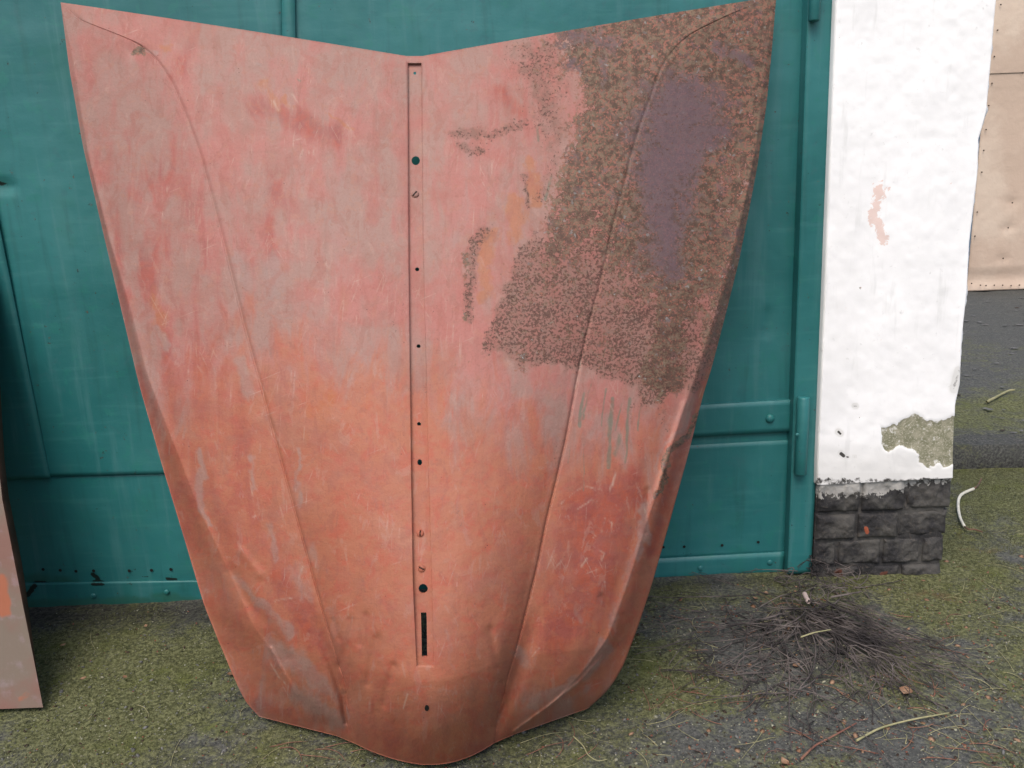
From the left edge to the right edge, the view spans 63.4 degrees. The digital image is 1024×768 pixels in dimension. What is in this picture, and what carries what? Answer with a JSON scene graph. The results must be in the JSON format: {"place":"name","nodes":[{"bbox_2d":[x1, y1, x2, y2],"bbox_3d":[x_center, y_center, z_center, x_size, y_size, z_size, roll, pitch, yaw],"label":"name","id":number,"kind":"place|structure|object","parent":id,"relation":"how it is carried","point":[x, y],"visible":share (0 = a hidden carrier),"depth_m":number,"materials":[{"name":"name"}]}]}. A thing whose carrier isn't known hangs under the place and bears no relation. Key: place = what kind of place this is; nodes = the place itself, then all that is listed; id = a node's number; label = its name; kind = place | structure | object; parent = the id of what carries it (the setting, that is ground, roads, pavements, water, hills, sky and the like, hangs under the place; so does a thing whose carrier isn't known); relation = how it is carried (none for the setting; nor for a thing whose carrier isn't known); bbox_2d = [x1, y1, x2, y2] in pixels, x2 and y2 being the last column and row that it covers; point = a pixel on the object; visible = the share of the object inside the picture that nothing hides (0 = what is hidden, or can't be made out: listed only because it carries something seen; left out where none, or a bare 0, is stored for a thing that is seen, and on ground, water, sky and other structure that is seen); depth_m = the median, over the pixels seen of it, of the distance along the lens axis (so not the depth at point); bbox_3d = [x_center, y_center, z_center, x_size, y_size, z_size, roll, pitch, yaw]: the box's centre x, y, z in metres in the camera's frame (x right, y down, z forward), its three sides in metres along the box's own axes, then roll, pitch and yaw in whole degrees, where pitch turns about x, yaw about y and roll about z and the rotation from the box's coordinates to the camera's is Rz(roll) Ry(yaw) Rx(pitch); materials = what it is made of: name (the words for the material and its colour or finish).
{"place":"outdoors","nodes":[
{"label":"outdoors","id":0,"kind":"place"},
{"bbox_2d":[0,468,1023,767],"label":"ground","id":1,"kind":"structure","parent":0,"point":[190,744],"depth_m":1.69,"materials":[{"name":"green plant"}]},
{"bbox_2d":[0,392,42,708],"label":"body panel","id":2,"kind":"object","parent":1,"relation":"on","point":[19,685],"visible":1,"depth_m":1.73,"materials":[{"name":"beige metal"}]},
{"bbox_2d":[0,0,281,606],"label":"gate leaf","id":3,"kind":"object","parent":1,"relation":"on","point":[95,517],"visible":0.48,"depth_m":1.99,"materials":[{"name":"teal paint"}]},
{"bbox_2d":[61,0,775,764],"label":"car bonnet","id":4,"kind":"object","parent":1,"relation":"on","point":[559,220],"visible":1,"depth_m":1.52,"materials":[{"name":"red metal"}]},
{"bbox_2d":[0,468,1023,767],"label":"moss","id":5,"kind":"object","parent":1,"relation":"on","point":[956,534],"visible":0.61,"depth_m":1.79,"materials":[{"name":"green plant"}]},
{"bbox_2d":[1,482,1023,767],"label":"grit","id":6,"kind":"object","parent":1,"relation":"on","point":[635,690],"visible":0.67,"depth_m":1.60,"materials":[{"name":"grey gravel"}]},
{"bbox_2d":[7,493,1023,767],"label":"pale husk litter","id":7,"kind":"object","parent":1,"relation":"on","point":[565,731],"visible":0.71,"depth_m":1.60,"materials":[{"name":"beige plant"}]},
{"bbox_2d":[7,598,1023,767],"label":"bark bit litter","id":8,"kind":"object","parent":1,"relation":"on","point":[706,734],"visible":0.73,"depth_m":1.59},
{"bbox_2d":[11,604,1022,767],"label":"pebble litter","id":9,"kind":"object","parent":1,"relation":"on","point":[523,732],"visible":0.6,"depth_m":1.60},
{"bbox_2d":[16,512,1023,767],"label":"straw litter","id":10,"kind":"object","parent":1,"relation":"on","point":[782,694],"visible":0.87,"depth_m":1.60,"materials":[{"name":"beige plant"}]},
{"bbox_2d":[49,620,1017,767],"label":"pale husk litter","id":11,"kind":"object","parent":1,"relation":"on","point":[664,741],"visible":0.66,"depth_m":1.59,"materials":[{"name":"beige plant"}]},
{"bbox_2d":[573,736,607,760],"bbox_3d":[0.135,0.662,1.500,0.019,0.002,0.088,-13,17,-38],"label":"stick","id":12,"kind":"object","parent":1,"relation":"on","point":[586,751],"visible":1,"depth_m":1.49,"materials":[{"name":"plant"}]},
{"bbox_2d":[269,593,1016,767],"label":"reddish twig litter","id":13,"kind":"object","parent":1,"relation":"on","point":[750,704],"visible":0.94,"depth_m":1.55,"materials":[{"name":"brown plant"}]},
{"bbox_2d":[781,757,788,764],"bbox_3d":[0.477,0.660,1.449,0.015,0.003,0.015,6,16,31],"label":"fallen leaf","id":14,"kind":"object","parent":1,"relation":"on","point":[784,761],"visible":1,"depth_m":1.45,"materials":[{"name":"plant"}]},
{"bbox_2d":[787,649,791,749],"bbox_3d":[0.547,0.612,1.634,0.006,0.003,0.343,2,14,17],"label":"stick","id":15,"kind":"object","parent":1,"relation":"on","point":[789,706],"visible":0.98,"depth_m":1.58,"materials":[{"name":"brown wood"}]},
{"bbox_2d":[783,0,831,573],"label":"gate post","id":16,"kind":"object","parent":1,"relation":"on","point":[810,177],"visible":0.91,"depth_m":1.96,"materials":[{"name":"teal metal"}]},
{"bbox_2d":[282,0,802,588],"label":"gate leaf","id":17,"kind":"object","parent":16,"relation":"attached to","point":[728,514],"visible":0.22,"depth_m":1.99,"materials":[{"name":"teal paint"}]},
{"bbox_2d":[634,555,1005,767],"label":"twig heap","id":18,"kind":"object","parent":1,"relation":"on","point":[861,641],"visible":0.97,"depth_m":1.79,"materials":[{"name":"grey plant"}]},
{"bbox_2d":[802,592,810,603],"bbox_3d":[0.696,0.506,1.959,0.012,0.012,0.038,-1,14,7],"label":"branch stub","id":19,"kind":"object","parent":18,"relation":"on","point":[806,597],"visible":1,"depth_m":1.95,"materials":[{"name":"white wood"}]},
{"bbox_2d":[800,629,830,637],"bbox_3d":[0.661,0.542,1.804,0.079,0.004,0.006,-7,14,-19],"label":"stick","id":20,"kind":"object","parent":18,"relation":"on","point":[814,632],"visible":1,"depth_m":1.80,"materials":[{"name":"wood"}]},
{"bbox_2d":[628,554,1023,760],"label":"leaf bit litter","id":21,"kind":"object","parent":1,"relation":"on","point":[855,734],"visible":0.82,"depth_m":1.61,"materials":[{"name":"brown plant"}]},
{"bbox_2d":[800,723,856,759],"bbox_3d":[0.572,0.644,1.502,0.164,0.004,0.011,-11,16,-33],"label":"stick","id":22,"kind":"object","parent":1,"relation":"on","point":[813,747],"visible":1,"depth_m":1.50,"materials":[{"name":"brown wood"}]},
{"bbox_2d":[830,591,860,597],"bbox_3d":[0.807,0.508,2.000,0.084,0.006,0.006,-6,14,-14],"label":"stick","id":23,"kind":"object","parent":1,"relation":"on","point":[835,596],"visible":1,"depth_m":2.00,"materials":[{"name":"grey wood"}]},
{"bbox_2d":[855,712,948,741],"bbox_3d":[0.721,0.631,1.535,0.215,0.004,0.016,-7,14,-18],"label":"stick","id":24,"kind":"object","parent":1,"relation":"on","point":[873,731],"visible":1,"depth_m":1.54,"materials":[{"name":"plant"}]},
{"bbox_2d":[811,0,995,576],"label":"brick pillar","id":25,"kind":"structure","parent":1,"relation":"on","point":[908,95],"depth_m":1.93,"materials":[{"name":"white painted plaster"}]},
{"bbox_2d":[899,685,912,693],"bbox_3d":[0.776,0.603,1.633,0.023,0.004,0.027,-2,13,0],"label":"fallen leaf","id":26,"kind":"object","parent":1,"relation":"on","point":[902,688],"visible":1,"depth_m":1.64,"materials":[{"name":"plant"}]},
{"bbox_2d":[957,478,982,531],"bbox_3d":[1.402,0.361,2.539,0.069,0.010,0.471,5,15,28],"label":"curved cable","id":27,"kind":"object","parent":1,"relation":"on","point":[958,503],"visible":1,"depth_m":2.51,"materials":[{"name":"white plastic"}]},
{"bbox_2d":[953,434,1023,468],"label":"kerb","id":28,"kind":"structure","parent":1,"relation":"on","point":[988,451],"depth_m":2.84,"materials":[{"name":"concrete"}]},
{"bbox_2d":[25,580,1023,767],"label":"reddish husk litter","id":29,"kind":"object","parent":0,"point":[726,696],"visible":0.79,"depth_m":1.60,"materials":[{"name":"brown plant"}]},
{"bbox_2d":[954,290,1023,435],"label":"pavement","id":30,"kind":"structure","parent":0,"point":[984,348],"depth_m":3.96,"materials":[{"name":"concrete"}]},
{"bbox_2d":[963,297,1023,432],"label":"stone litter","id":31,"kind":"object","parent":30,"relation":"on","point":[995,362],"visible":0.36,"depth_m":4.18,"materials":[{"name":"grey stone"}]},
{"bbox_2d":[967,0,1023,290],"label":"sheet fence","id":32,"kind":"object","parent":30,"relation":"on","point":[996,253],"visible":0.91,"depth_m":6.13,"materials":[{"name":"beige metal"}]},
{"bbox_2d":[985,389,1014,402],"bbox_3d":[2.006,0.047,3.406,0.272,0.012,0.019,-13,17,-38],"label":"stick","id":33,"kind":"object","parent":30,"relation":"on","point":[995,397],"visible":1,"depth_m":3.39,"materials":[{"name":"wood"}]}
]}

